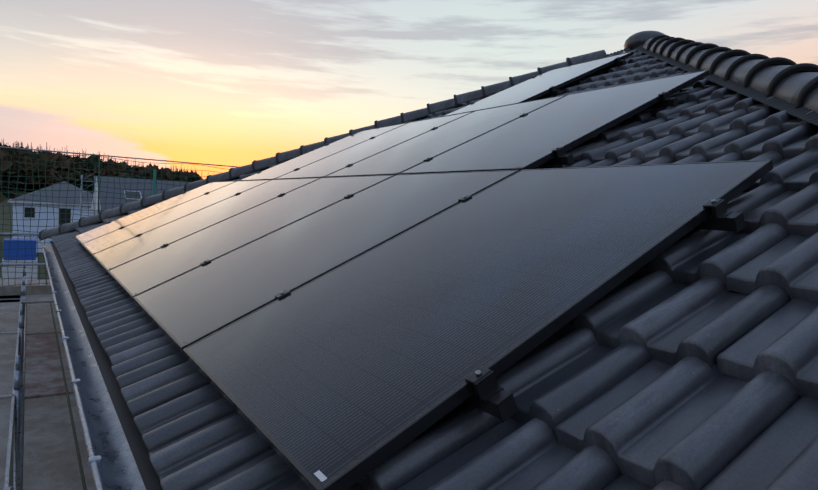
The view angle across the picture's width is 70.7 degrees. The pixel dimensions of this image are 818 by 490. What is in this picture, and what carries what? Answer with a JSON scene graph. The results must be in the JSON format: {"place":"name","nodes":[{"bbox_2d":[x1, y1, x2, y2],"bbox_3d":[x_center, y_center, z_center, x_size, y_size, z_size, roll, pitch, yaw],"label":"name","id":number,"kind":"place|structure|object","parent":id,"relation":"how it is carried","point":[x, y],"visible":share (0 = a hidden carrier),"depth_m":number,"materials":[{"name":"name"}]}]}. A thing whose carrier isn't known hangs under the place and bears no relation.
{"place":"outdoors","nodes":[
{"label":"outdoors","id":0,"kind":"place"},
{"bbox_2d":[0,189,85,489],"bbox_3d":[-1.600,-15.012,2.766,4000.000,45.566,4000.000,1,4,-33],"label":"scaffolding","id":1,"kind":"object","parent":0,"point":[8,227],"depth_m":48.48,"materials":[{"name":"grey metal"}]},
{"bbox_2d":[0,261,95,489],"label":"deck","id":2,"kind":"structure","parent":1,"relation":"on","point":[45,456],"depth_m":4.86,"materials":[{"name":"grey wood"}]},
{"bbox_2d":[2,171,95,285],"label":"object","id":3,"kind":"object","parent":1,"relation":"on","point":[13,256],"visible":0.54,"depth_m":37.20,"materials":[{"name":"blue plastic"}]},
{"bbox_2d":[8,181,93,251],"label":"white house","id":4,"kind":"structure","parent":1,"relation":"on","point":[24,216],"depth_m":67.91,"materials":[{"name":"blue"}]},
{"bbox_2d":[0,138,202,202],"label":"forest trees","id":5,"kind":"object","parent":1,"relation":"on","point":[119,170],"visible":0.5,"depth_m":277.19,"materials":[{"name":"green plant"}]},
{"bbox_2d":[0,146,238,304],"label":"scaffold net","id":6,"kind":"object","parent":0,"point":[44,292],"visible":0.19,"depth_m":9.62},
{"bbox_2d":[91,176,185,213],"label":"grey house","id":7,"kind":"structure","parent":0,"point":[123,185],"depth_m":56.79,"materials":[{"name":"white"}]},
{"bbox_2d":[0,0,817,178],"label":"sky","id":8,"kind":"structure","parent":0,"point":[239,83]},
{"bbox_3d":[0.347,-0.946,5.399,5.824,2.799,12.225,1,4,-33],"label":"roof deck","id":9,"kind":"object","parent":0,"visible":0},
{"bbox_2d":[50,241,162,489],"bbox_3d":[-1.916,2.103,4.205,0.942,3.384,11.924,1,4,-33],"label":"eave trim","id":10,"kind":"structure","parent":9,"relation":"attached to","point":[140,454],"depth_m":2.15,"materials":[{"name":"grey metal"}]},
{"bbox_2d":[41,241,145,489],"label":"gutter","id":11,"kind":"object","parent":10,"relation":"on","point":[112,465],"visible":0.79,"depth_m":2.28,"materials":[{"name":"metal"}]},
{"bbox_2d":[38,50,606,239],"bbox_3d":[-1.571,-1.226,7.879,7.969,2.793,0.288,4,4,12],"label":"hip","id":12,"kind":"object","parent":9,"relation":"on","point":[304,149],"visible":0.73,"depth_m":7.71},
{"bbox_2d":[39,48,630,240],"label":"verge tiles","id":13,"kind":"object","parent":9,"relation":"on","point":[451,107],"visible":0.15,"depth_m":7.79,"materials":[{"name":"black"}]},
{"bbox_2d":[51,49,817,489],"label":"roof tiles","id":14,"kind":"object","parent":9,"relation":"on","point":[689,363],"visible":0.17,"depth_m":1.35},
{"bbox_2d":[107,57,744,425],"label":"panel clamps","id":15,"kind":"object","parent":14,"relation":"on","point":[490,396],"visible":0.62,"depth_m":1.65,"materials":[{"name":"black metal"}]},
{"bbox_2d":[75,181,235,245],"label":"solar panel","id":16,"kind":"object","parent":15,"relation":"on","point":[102,230],"visible":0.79,"depth_m":6.67,"materials":[{"name":"black glass"}]},
{"bbox_2d":[82,180,269,257],"bbox_3d":[-2.329,-0.314,5.779,1.565,0.774,1.134,1,4,-33],"label":"solar panel","id":17,"kind":"object","parent":15,"relation":"on","point":[116,237],"visible":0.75,"depth_m":5.70,"materials":[{"name":"black glass"}]},
{"bbox_2d":[92,178,319,273],"bbox_3d":[-1.697,-0.221,4.818,1.565,0.774,1.134,1,4,-33],"label":"solar panel","id":18,"kind":"object","parent":15,"relation":"on","point":[112,257],"visible":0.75,"depth_m":4.72,"materials":[{"name":"black glass"}]},
{"bbox_2d":[108,175,394,299],"bbox_3d":[-1.065,-0.129,3.857,1.565,0.774,1.134,1,4,-33],"label":"solar panel","id":19,"kind":"object","parent":15,"relation":"on","point":[147,271],"visible":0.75,"depth_m":3.74,"materials":[{"name":"black glass"}]},
{"bbox_2d":[239,123,406,180],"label":"solar panel","id":20,"kind":"object","parent":15,"relation":"on","point":[291,165],"visible":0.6,"depth_m":6.53,"materials":[{"name":"black glass"}]},
{"bbox_2d":[133,170,519,354],"bbox_3d":[-0.433,-0.036,2.896,1.565,0.774,1.134,1,4,-33],"label":"solar panel","id":21,"kind":"object","parent":15,"relation":"on","point":[186,309],"visible":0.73,"depth_m":2.73,"materials":[{"name":"black glass"}]},
{"bbox_2d":[275,111,473,179],"bbox_3d":[-0.346,-0.957,5.635,1.565,0.774,1.134,1,4,-33],"label":"solar panel","id":22,"kind":"object","parent":15,"relation":"on","point":[328,165],"visible":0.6,"depth_m":5.55,"materials":[{"name":"black glass"}]},
{"bbox_2d":[324,95,566,177],"bbox_3d":[0.286,-0.865,4.674,1.565,0.774,1.134,1,4,-33],"label":"solar panel","id":23,"kind":"object","parent":15,"relation":"on","point":[405,155],"visible":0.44,"depth_m":4.57,"materials":[{"name":"black glass"}]},
{"bbox_2d":[183,159,772,489],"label":"solar panel","id":24,"kind":"object","parent":15,"relation":"on","point":[347,375],"visible":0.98,"depth_m":1.66,"materials":[{"name":"black glass"}]},
{"bbox_2d":[441,51,633,116],"bbox_3d":[1.320,-1.647,5.972,1.565,0.774,1.134,1,4,-33],"label":"solar panel","id":25,"kind":"object","parent":15,"relation":"on","point":[533,88],"visible":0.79,"depth_m":5.83,"materials":[{"name":"black glass"}]},
{"bbox_2d":[399,70,708,174],"bbox_3d":[0.918,-0.772,3.713,1.565,0.774,1.134,1,4,-33],"label":"solar panel","id":26,"kind":"object","parent":15,"relation":"on","point":[533,139],"visible":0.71,"depth_m":3.55,"materials":[{"name":"black glass"}]},
{"bbox_2d":[624,31,664,50],"bbox_3d":[2.844,-2.393,6.902,0.520,0.300,0.520,1,4,-33],"label":"ridge end cap","id":27,"kind":"object","parent":9,"relation":"on","point":[633,41],"visible":0.46,"depth_m":6.73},
{"bbox_2d":[634,44,817,125],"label":"flashing","id":28,"kind":"object","parent":9,"relation":"on","point":[789,108],"visible":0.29,"depth_m":3.03,"materials":[{"name":"black metal"}]},
{"bbox_2d":[643,35,817,112],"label":"ridge tiles","id":29,"kind":"object","parent":28,"relation":"on","point":[788,80],"visible":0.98,"depth_m":3.22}
]}

